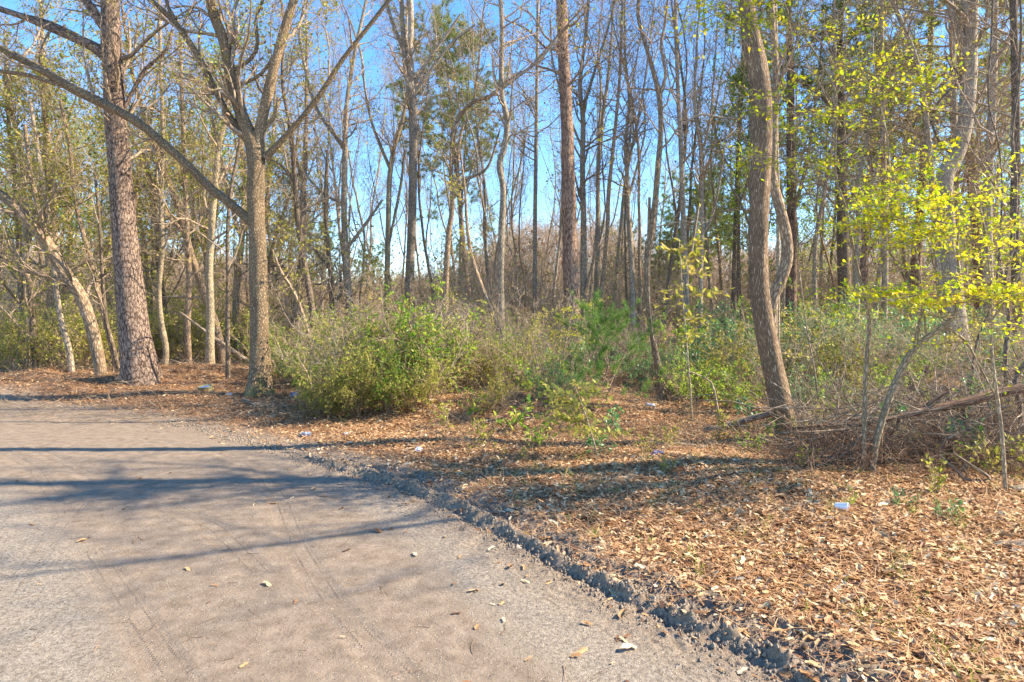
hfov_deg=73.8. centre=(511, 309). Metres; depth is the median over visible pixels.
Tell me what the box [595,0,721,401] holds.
twisted tree
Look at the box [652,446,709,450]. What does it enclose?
fallen branch
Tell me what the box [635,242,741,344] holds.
bare shrub
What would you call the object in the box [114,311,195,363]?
leafy shrub
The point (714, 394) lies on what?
dead branch
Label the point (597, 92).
bare tree
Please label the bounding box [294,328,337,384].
thicket bush
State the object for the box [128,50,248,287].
leafy tree
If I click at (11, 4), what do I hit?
sky
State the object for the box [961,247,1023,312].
bare shrub
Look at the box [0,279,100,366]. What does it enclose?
leafy shrub
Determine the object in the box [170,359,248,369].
fallen branch
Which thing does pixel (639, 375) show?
broadleaf shrub
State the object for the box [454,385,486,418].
seedling
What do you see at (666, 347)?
tangled shrub
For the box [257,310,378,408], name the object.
tangled shrub
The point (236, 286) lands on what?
leafy tree
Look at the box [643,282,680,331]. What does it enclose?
bare shrub
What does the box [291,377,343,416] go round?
thicket bush
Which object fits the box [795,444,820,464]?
seedling
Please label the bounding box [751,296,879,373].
broadleaf shrub
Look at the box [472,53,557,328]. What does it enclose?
bare tree
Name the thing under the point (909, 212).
bare tree
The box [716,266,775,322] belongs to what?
bare shrub
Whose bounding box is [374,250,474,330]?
bare shrub
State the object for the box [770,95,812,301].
bare tree
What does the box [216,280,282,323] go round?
bare shrub
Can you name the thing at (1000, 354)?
broadleaf shrub
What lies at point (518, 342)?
leafy shrub
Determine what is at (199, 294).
bare shrub
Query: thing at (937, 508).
seedling
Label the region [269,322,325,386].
thicket bush
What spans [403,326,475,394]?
thicket bush
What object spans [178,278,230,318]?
bare shrub
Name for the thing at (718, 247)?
bare tree
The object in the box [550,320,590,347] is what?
leafy shrub
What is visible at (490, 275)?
bare shrub
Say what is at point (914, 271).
pine tree
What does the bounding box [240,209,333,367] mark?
leaning tree
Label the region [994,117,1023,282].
leafy tree
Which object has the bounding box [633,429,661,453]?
seedling
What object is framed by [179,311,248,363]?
fallen branch
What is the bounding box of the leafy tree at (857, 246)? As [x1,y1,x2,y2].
[795,0,955,332]
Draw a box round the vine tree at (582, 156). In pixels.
[531,0,671,359]
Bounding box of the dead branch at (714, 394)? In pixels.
[683,366,719,419]
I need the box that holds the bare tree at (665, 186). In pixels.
[641,104,691,238]
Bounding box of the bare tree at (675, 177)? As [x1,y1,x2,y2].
[661,157,692,221]
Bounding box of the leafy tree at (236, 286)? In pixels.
[134,0,326,357]
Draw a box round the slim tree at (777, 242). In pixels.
[723,0,849,345]
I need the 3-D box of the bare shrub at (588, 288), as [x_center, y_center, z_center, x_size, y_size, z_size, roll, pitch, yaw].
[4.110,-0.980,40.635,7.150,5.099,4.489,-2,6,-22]
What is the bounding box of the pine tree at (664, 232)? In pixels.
[644,166,746,323]
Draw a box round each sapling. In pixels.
[433,320,521,390]
[528,296,608,364]
[653,229,732,423]
[666,0,1023,472]
[740,263,852,414]
[806,148,1023,490]
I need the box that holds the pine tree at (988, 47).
[978,0,1023,156]
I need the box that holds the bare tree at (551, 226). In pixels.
[529,88,579,306]
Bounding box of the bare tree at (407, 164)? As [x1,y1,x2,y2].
[365,36,440,298]
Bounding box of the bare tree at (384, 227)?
[376,198,396,267]
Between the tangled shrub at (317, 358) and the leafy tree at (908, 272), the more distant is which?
the leafy tree at (908, 272)
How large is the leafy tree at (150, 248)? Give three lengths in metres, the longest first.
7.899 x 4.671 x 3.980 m
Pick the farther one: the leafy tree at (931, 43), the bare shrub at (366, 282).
the bare shrub at (366, 282)
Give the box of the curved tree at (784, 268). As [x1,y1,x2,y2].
[651,0,867,406]
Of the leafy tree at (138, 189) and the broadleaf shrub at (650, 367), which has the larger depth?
the leafy tree at (138, 189)
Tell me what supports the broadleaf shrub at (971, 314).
on the ground at (650, 580)
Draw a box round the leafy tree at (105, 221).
[60,119,167,312]
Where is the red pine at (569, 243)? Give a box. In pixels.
[487,0,617,365]
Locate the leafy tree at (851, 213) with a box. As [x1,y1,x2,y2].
[815,97,898,275]
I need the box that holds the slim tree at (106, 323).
[28,100,193,372]
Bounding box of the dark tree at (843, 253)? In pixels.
[768,0,981,317]
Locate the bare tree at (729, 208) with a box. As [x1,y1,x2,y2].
[717,73,748,305]
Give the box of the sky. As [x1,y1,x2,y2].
[0,0,1023,311]
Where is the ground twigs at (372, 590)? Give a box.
[0,461,1000,681]
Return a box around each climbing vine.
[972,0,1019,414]
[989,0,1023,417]
[989,330,1023,439]
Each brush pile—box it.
[676,309,1023,481]
[716,368,1023,497]
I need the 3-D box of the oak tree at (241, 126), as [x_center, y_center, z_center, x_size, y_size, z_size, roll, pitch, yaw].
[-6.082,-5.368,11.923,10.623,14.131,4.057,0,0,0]
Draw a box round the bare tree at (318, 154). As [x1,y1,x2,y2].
[287,72,348,318]
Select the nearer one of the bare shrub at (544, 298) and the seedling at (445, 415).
the seedling at (445, 415)
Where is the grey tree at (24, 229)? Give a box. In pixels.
[0,16,99,369]
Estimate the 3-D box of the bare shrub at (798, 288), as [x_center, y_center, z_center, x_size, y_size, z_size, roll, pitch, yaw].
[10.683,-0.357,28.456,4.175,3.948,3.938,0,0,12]
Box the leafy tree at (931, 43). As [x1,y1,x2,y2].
[898,7,1023,357]
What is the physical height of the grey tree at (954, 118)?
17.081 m
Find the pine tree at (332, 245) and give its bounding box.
[281,217,342,310]
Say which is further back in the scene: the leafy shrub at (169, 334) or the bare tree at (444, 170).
the bare tree at (444, 170)
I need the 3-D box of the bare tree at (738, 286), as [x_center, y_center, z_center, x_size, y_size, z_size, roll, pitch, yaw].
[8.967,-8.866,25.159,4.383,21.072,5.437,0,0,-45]
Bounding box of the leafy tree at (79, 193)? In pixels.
[11,108,95,308]
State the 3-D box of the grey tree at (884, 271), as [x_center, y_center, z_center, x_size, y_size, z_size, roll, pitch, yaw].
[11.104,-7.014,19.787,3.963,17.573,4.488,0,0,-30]
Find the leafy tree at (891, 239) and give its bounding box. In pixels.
[851,141,935,319]
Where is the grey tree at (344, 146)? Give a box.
[238,0,410,333]
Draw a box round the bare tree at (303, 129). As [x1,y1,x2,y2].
[270,56,325,301]
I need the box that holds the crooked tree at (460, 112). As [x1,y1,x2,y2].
[412,0,629,345]
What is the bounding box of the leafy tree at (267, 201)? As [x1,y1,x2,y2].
[201,0,334,354]
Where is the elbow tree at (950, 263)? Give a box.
[844,0,1023,380]
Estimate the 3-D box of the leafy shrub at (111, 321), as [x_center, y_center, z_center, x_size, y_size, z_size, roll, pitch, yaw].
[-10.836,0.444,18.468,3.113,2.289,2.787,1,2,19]
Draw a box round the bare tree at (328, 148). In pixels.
[289,0,365,324]
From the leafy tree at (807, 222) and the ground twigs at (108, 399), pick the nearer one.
the ground twigs at (108, 399)
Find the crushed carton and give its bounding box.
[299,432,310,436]
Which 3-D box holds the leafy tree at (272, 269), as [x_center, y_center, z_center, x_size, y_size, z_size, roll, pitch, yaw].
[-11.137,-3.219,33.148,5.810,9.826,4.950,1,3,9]
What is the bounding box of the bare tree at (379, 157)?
[347,53,408,323]
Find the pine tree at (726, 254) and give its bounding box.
[665,161,747,312]
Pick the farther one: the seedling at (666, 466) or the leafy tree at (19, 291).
the leafy tree at (19, 291)
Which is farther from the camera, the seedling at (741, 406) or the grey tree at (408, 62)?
the grey tree at (408, 62)
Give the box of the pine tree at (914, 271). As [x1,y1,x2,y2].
[825,0,1023,335]
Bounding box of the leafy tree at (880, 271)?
[810,25,949,331]
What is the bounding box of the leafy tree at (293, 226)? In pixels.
[266,130,326,312]
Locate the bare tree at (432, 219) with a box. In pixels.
[416,150,454,280]
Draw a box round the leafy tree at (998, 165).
[942,22,1023,277]
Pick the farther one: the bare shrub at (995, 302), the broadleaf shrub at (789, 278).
the bare shrub at (995, 302)
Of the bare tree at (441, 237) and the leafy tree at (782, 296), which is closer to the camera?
the leafy tree at (782, 296)
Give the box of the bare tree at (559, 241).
[538,2,650,338]
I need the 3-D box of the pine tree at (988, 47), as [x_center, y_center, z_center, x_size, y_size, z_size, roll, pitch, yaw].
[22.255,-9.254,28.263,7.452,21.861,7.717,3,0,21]
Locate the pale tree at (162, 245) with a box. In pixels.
[101,0,242,365]
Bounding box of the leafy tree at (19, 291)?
[0,0,113,370]
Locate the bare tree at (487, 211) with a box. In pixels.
[470,149,498,311]
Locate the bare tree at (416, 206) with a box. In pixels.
[392,120,435,244]
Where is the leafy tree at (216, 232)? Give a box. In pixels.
[165,105,232,306]
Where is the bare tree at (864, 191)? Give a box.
[847,1,907,303]
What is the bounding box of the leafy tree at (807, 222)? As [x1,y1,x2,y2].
[797,142,860,296]
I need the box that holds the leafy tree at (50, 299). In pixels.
[0,0,140,367]
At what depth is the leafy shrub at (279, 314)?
22.87 m
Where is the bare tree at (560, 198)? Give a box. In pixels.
[538,111,587,268]
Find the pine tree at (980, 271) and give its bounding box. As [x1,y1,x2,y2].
[868,0,1023,316]
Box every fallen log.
[703,407,841,431]
[791,383,1023,438]
[910,375,1023,391]
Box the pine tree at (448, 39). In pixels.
[385,0,515,329]
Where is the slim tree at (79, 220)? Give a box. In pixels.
[1,44,152,372]
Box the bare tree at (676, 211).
[626,0,749,351]
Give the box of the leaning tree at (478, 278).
[424,119,515,383]
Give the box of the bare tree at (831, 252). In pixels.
[799,1,866,302]
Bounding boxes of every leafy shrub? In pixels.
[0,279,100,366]
[0,297,65,373]
[0,321,17,366]
[1,294,115,355]
[1,300,118,368]
[13,306,118,369]
[41,273,177,371]
[65,287,174,365]
[112,304,224,363]
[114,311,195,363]
[145,283,244,365]
[152,306,182,356]
[178,286,269,360]
[204,309,249,357]
[215,309,302,367]
[220,306,272,354]
[230,297,273,338]
[230,299,291,355]
[268,288,322,349]
[273,308,301,343]
[450,314,565,384]
[450,317,520,390]
[453,311,514,385]
[462,316,568,387]
[477,300,610,391]
[482,315,586,374]
[494,310,558,354]
[505,307,553,348]
[514,324,562,381]
[532,320,574,356]
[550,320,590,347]
[565,318,613,366]
[600,306,686,378]
[605,309,664,364]
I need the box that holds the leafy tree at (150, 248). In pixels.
[76,194,184,308]
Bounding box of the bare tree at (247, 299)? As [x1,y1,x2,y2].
[241,50,293,320]
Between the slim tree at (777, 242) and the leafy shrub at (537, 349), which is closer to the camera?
the slim tree at (777, 242)
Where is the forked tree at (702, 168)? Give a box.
[642,0,804,345]
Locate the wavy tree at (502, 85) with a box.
[446,0,623,363]
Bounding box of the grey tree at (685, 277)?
[631,0,771,349]
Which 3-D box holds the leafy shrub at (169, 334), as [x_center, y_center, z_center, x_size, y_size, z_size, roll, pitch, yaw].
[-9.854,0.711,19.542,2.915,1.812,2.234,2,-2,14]
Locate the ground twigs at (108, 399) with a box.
[0,346,357,428]
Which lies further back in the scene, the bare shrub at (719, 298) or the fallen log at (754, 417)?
the bare shrub at (719, 298)
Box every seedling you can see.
[431,400,453,427]
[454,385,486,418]
[469,418,495,447]
[493,393,542,430]
[517,447,530,461]
[523,419,557,447]
[539,393,574,432]
[583,404,624,430]
[585,424,617,454]
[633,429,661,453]
[659,453,676,472]
[662,422,680,444]
[710,409,741,442]
[735,396,771,429]
[736,422,775,450]
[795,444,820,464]
[803,404,828,442]
[805,389,860,416]
[841,487,862,503]
[847,393,907,435]
[889,487,922,505]
[895,431,925,449]
[921,453,947,493]
[925,377,987,413]
[933,498,965,520]
[936,425,990,466]
[944,407,999,446]
[961,372,1023,414]
[965,431,1001,477]
[989,378,1013,420]
[1000,432,1023,474]
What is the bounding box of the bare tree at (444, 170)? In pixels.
[367,41,477,289]
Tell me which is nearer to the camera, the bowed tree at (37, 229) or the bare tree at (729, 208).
the bowed tree at (37, 229)
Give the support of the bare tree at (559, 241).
on the ground at (650, 580)
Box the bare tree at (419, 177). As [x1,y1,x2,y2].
[369,0,461,322]
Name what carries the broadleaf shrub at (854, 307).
on the ground at (650, 580)
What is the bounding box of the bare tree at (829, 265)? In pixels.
[796,14,851,309]
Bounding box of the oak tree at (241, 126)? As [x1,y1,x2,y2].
[0,0,392,397]
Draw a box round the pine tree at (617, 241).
[594,210,651,296]
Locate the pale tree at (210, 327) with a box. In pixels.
[129,0,288,363]
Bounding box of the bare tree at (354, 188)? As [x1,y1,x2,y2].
[298,6,385,318]
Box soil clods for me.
[78,419,928,681]
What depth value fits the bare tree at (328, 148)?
30.74 m
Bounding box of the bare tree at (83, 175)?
[73,109,107,255]
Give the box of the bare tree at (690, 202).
[682,0,742,253]
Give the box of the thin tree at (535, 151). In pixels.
[472,0,573,341]
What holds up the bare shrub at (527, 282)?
on the ground at (650, 580)
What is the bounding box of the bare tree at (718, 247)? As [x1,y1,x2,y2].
[675,0,759,324]
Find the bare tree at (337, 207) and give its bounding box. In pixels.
[287,1,385,255]
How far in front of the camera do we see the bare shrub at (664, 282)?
24.45 m
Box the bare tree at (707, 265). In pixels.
[657,8,746,337]
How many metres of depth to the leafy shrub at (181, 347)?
18.46 m
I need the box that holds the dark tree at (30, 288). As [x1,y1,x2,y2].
[0,217,75,368]
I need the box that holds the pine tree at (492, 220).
[472,211,517,285]
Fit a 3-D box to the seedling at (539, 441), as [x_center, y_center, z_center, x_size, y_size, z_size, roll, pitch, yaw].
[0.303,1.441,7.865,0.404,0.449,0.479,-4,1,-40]
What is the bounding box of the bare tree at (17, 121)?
[0,69,29,186]
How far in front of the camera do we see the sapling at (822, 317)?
9.00 m
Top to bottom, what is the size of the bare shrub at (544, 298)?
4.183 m
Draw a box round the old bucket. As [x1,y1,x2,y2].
[198,384,212,391]
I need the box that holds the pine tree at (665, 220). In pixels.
[641,204,713,316]
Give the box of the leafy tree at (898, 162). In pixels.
[848,0,957,315]
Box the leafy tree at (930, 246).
[890,97,1005,285]
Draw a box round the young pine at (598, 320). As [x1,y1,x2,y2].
[555,288,666,400]
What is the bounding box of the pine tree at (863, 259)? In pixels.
[785,0,949,332]
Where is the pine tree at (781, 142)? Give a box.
[695,5,807,319]
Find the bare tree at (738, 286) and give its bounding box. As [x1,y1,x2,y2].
[680,1,828,332]
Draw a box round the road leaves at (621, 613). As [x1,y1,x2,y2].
[17,413,880,681]
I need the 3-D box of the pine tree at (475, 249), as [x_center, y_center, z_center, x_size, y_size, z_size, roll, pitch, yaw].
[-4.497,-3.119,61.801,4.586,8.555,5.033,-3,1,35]
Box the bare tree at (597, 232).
[555,0,665,337]
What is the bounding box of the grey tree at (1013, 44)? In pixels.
[918,0,1023,358]
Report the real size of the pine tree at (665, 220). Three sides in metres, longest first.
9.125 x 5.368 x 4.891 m
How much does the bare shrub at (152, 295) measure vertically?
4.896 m
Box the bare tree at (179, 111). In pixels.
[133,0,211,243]
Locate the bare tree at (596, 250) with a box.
[555,27,633,327]
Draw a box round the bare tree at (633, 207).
[615,152,647,276]
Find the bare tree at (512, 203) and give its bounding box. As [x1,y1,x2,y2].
[474,31,533,321]
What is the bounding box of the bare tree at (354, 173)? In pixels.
[330,85,382,264]
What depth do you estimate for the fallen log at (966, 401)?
7.17 m
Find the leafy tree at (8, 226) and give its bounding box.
[0,129,58,296]
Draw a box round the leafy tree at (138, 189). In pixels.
[42,0,221,282]
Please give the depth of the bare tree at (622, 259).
30.45 m
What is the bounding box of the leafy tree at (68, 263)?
[0,76,115,310]
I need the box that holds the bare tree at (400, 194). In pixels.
[372,57,432,301]
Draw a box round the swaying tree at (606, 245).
[548,0,670,362]
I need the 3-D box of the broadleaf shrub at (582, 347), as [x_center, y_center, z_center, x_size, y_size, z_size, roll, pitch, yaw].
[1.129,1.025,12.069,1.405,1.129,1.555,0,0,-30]
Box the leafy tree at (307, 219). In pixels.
[266,166,338,344]
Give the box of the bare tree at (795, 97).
[769,0,826,190]
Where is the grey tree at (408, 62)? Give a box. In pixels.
[367,0,513,338]
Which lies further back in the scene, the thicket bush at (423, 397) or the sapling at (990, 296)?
the thicket bush at (423, 397)
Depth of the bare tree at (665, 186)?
66.98 m
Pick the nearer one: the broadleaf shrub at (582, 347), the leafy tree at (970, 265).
the broadleaf shrub at (582, 347)
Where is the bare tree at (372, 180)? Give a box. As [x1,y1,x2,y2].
[349,83,407,308]
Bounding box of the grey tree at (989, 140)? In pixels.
[924,0,1023,370]
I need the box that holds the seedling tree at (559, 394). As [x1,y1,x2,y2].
[531,371,633,458]
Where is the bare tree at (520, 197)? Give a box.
[499,45,547,326]
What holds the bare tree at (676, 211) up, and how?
on the ground at (650, 580)
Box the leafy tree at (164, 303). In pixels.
[61,37,232,357]
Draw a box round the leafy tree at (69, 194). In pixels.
[32,110,106,315]
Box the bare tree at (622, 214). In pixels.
[598,0,690,346]
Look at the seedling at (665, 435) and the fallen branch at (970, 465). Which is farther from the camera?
the seedling at (665, 435)
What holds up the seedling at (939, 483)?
on the ground at (650, 580)
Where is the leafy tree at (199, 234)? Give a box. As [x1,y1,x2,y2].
[150,130,239,313]
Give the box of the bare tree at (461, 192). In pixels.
[433,0,515,318]
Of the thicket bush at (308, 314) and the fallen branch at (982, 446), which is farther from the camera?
the thicket bush at (308, 314)
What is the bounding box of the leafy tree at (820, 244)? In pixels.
[775,63,876,313]
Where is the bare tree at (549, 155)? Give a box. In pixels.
[508,88,595,236]
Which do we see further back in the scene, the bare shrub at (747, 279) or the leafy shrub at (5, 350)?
the bare shrub at (747, 279)
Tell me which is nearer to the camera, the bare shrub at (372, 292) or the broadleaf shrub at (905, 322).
the broadleaf shrub at (905, 322)
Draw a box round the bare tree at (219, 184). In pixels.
[172,73,239,315]
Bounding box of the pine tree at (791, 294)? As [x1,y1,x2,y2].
[717,0,922,346]
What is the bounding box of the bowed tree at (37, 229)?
[0,119,113,376]
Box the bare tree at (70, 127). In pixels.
[18,40,102,249]
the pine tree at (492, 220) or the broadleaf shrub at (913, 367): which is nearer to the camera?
the broadleaf shrub at (913, 367)
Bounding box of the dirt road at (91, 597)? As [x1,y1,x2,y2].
[0,400,850,681]
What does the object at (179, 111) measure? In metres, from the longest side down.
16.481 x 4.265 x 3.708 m
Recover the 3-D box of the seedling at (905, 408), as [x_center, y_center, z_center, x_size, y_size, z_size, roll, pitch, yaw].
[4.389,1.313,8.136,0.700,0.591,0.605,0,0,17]
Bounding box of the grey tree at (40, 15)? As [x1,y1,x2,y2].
[0,0,128,357]
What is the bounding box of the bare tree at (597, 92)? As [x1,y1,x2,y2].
[574,5,684,334]
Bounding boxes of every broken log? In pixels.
[905,365,930,388]
[991,540,1023,549]
[1008,485,1023,491]
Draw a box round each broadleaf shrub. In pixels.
[447,348,502,393]
[464,363,527,412]
[499,343,570,394]
[525,360,589,396]
[538,338,602,390]
[608,334,688,385]
[622,343,717,393]
[639,298,754,369]
[653,341,740,405]
[661,295,788,360]
[662,318,759,388]
[676,317,783,396]
[685,316,803,388]
[694,354,766,408]
[701,277,881,353]
[732,293,850,373]
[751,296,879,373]
[780,321,873,396]
[782,319,887,399]
[784,291,945,365]
[787,362,838,407]
[790,313,922,386]
[796,354,931,409]
[826,279,915,356]
[829,326,965,399]
[856,295,968,370]
[866,312,954,379]
[880,279,995,347]
[915,294,1012,368]
[925,310,1023,387]
[939,327,1023,395]
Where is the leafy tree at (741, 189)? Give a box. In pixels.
[668,25,828,289]
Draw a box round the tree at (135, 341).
[0,0,221,386]
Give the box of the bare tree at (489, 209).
[463,115,517,287]
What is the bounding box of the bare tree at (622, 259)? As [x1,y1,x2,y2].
[606,82,671,320]
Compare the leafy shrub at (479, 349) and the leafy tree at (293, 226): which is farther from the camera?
the leafy tree at (293, 226)
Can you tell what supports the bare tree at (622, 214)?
on the ground at (650, 580)
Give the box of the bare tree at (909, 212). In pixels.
[891,89,928,313]
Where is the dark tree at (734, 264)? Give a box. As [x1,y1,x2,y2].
[684,0,787,339]
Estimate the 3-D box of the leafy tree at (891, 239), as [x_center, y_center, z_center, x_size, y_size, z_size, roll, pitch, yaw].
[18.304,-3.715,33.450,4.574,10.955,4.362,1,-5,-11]
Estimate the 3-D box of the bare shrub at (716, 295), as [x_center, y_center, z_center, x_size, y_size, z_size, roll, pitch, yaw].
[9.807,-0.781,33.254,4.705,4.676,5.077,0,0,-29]
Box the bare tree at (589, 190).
[574,123,604,251]
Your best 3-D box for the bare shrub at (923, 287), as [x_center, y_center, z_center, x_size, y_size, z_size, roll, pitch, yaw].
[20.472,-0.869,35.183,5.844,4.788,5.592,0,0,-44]
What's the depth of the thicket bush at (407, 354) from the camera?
10.54 m
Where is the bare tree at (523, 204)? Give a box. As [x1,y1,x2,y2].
[511,152,538,275]
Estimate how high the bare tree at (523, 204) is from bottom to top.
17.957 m
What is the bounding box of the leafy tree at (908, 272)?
[868,152,939,294]
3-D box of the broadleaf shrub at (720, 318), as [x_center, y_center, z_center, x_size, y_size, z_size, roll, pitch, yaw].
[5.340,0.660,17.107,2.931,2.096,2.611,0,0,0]
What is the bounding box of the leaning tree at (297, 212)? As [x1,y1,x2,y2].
[230,0,354,330]
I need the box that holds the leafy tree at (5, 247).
[0,178,32,294]
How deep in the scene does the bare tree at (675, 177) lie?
59.47 m
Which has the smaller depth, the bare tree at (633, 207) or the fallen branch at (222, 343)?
the fallen branch at (222, 343)
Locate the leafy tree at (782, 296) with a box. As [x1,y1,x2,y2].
[741,1,872,337]
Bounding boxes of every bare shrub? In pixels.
[0,229,96,358]
[0,245,114,323]
[4,236,113,341]
[45,243,242,331]
[73,248,196,316]
[91,244,245,353]
[148,242,225,317]
[164,237,267,327]
[164,253,245,323]
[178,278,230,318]
[198,163,440,345]
[214,278,249,326]
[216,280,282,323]
[244,275,305,321]
[287,277,358,324]
[305,235,403,324]
[313,247,405,323]
[352,270,398,321]
[353,263,429,333]
[365,193,563,332]
[368,258,474,331]
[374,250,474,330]
[400,269,469,320]
[417,223,545,342]
[418,237,558,328]
[440,232,558,334]
[450,223,560,340]
[456,229,591,333]
[488,241,593,351]
[521,258,623,338]
[548,255,621,314]
[553,225,731,354]
[578,214,718,350]
[588,246,695,334]
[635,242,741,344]
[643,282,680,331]
[652,242,780,351]
[688,248,748,333]
[689,267,741,325]
[692,243,831,326]
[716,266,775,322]
[724,261,817,322]
[729,241,890,332]
[768,244,898,321]
[798,237,897,308]
[805,259,907,323]
[817,252,937,329]
[869,264,934,327]
[871,264,962,326]
[900,249,1011,325]
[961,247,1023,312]
[963,271,1023,338]
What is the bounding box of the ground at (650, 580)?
[0,316,1023,681]
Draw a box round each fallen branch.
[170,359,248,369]
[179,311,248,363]
[241,398,280,405]
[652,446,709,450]
[658,442,709,446]
[786,416,878,439]
[939,452,1022,483]
[958,439,989,472]
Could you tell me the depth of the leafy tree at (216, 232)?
37.78 m
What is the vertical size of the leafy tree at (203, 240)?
12.111 m
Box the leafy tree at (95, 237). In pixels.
[60,169,144,316]
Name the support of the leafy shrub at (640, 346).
on the ground at (650, 580)
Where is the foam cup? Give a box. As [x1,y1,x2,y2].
[834,503,848,510]
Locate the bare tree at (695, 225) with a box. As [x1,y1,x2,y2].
[672,14,746,335]
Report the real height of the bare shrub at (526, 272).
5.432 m
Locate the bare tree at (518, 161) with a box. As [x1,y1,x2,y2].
[483,68,546,257]
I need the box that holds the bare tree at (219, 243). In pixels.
[214,153,231,294]
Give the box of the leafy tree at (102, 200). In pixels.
[60,118,168,325]
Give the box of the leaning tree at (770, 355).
[738,0,796,437]
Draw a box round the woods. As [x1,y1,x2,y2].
[0,200,1023,322]
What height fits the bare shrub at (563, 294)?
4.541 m
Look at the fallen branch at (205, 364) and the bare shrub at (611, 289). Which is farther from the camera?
the bare shrub at (611, 289)
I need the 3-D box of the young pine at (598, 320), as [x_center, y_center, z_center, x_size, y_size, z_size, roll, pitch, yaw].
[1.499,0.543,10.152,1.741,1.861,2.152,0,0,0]
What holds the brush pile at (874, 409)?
on the ground at (650, 580)
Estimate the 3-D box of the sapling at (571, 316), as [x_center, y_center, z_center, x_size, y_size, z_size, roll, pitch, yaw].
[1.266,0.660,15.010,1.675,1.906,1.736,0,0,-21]
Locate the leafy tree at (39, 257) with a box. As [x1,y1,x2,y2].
[0,104,93,311]
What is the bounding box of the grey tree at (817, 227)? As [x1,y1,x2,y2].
[743,0,911,331]
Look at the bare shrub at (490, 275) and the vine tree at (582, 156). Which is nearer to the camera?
the vine tree at (582, 156)
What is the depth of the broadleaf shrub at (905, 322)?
15.60 m
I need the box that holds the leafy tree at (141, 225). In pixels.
[82,132,201,324]
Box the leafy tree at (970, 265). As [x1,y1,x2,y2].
[959,184,1009,295]
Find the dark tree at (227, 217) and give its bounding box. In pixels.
[146,24,303,378]
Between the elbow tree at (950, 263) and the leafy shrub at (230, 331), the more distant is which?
the leafy shrub at (230, 331)
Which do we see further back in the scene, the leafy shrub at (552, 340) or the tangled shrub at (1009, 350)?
the leafy shrub at (552, 340)
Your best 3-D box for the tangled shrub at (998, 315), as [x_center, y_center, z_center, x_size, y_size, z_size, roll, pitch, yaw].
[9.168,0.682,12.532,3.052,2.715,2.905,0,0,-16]
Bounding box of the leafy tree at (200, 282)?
[53,0,244,364]
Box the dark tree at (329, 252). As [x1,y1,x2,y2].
[270,108,370,344]
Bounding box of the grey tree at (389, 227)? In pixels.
[333,0,465,338]
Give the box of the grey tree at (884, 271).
[805,0,958,330]
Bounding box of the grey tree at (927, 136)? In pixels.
[831,0,999,364]
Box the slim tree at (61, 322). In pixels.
[0,68,147,372]
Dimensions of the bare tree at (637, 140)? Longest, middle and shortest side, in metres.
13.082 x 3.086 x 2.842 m
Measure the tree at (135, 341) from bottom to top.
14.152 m
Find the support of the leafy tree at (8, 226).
on the ground at (650, 580)
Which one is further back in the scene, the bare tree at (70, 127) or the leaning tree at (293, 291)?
the bare tree at (70, 127)
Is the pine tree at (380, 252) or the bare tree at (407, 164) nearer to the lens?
the bare tree at (407, 164)
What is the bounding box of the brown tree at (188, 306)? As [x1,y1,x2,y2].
[136,0,238,362]
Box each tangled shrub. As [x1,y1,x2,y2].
[244,308,344,391]
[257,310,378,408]
[282,281,419,398]
[308,241,487,400]
[418,273,538,380]
[445,296,568,389]
[463,281,591,378]
[592,296,689,378]
[707,295,852,398]
[785,285,943,397]
[831,300,999,401]
[908,305,1023,407]
[912,284,1023,396]
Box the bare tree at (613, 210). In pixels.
[603,192,617,232]
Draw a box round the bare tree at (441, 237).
[431,194,458,282]
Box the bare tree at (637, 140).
[569,0,686,353]
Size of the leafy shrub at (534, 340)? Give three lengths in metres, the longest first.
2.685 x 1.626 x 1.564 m
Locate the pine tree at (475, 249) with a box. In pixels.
[438,233,484,276]
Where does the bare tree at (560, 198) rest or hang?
on the ground at (650, 580)
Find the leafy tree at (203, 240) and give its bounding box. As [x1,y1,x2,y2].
[139,49,266,351]
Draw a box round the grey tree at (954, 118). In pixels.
[862,0,1023,246]
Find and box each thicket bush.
[234,310,303,374]
[244,304,343,375]
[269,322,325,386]
[270,333,399,412]
[276,350,358,408]
[279,270,480,402]
[282,309,397,395]
[287,310,430,405]
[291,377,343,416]
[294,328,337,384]
[299,304,464,379]
[300,301,395,368]
[317,358,415,422]
[337,340,437,417]
[344,277,506,398]
[349,287,503,392]
[372,354,454,412]
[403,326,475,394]
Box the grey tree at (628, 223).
[581,0,673,356]
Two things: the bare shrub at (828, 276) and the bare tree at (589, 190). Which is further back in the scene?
the bare tree at (589, 190)
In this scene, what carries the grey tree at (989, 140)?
on the ground at (650, 580)
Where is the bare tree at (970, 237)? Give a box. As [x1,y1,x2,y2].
[961,89,1023,312]
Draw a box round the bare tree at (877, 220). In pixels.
[849,98,877,267]
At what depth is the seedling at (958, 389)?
9.08 m
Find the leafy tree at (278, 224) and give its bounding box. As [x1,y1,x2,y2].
[177,131,327,313]
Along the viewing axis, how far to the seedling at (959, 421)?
7.22 m
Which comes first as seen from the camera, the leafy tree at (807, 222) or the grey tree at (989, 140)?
the grey tree at (989, 140)
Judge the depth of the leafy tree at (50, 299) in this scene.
17.34 m
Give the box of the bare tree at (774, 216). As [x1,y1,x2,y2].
[768,151,786,257]
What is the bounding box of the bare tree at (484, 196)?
[399,0,527,332]
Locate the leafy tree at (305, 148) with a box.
[225,0,383,352]
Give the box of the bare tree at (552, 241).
[541,207,561,289]
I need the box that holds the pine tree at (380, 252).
[351,235,393,313]
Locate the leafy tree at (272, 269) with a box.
[217,154,337,310]
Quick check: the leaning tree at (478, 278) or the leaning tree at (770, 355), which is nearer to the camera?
the leaning tree at (770, 355)
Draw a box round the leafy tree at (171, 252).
[155,166,205,307]
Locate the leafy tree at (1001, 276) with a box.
[910,17,1023,328]

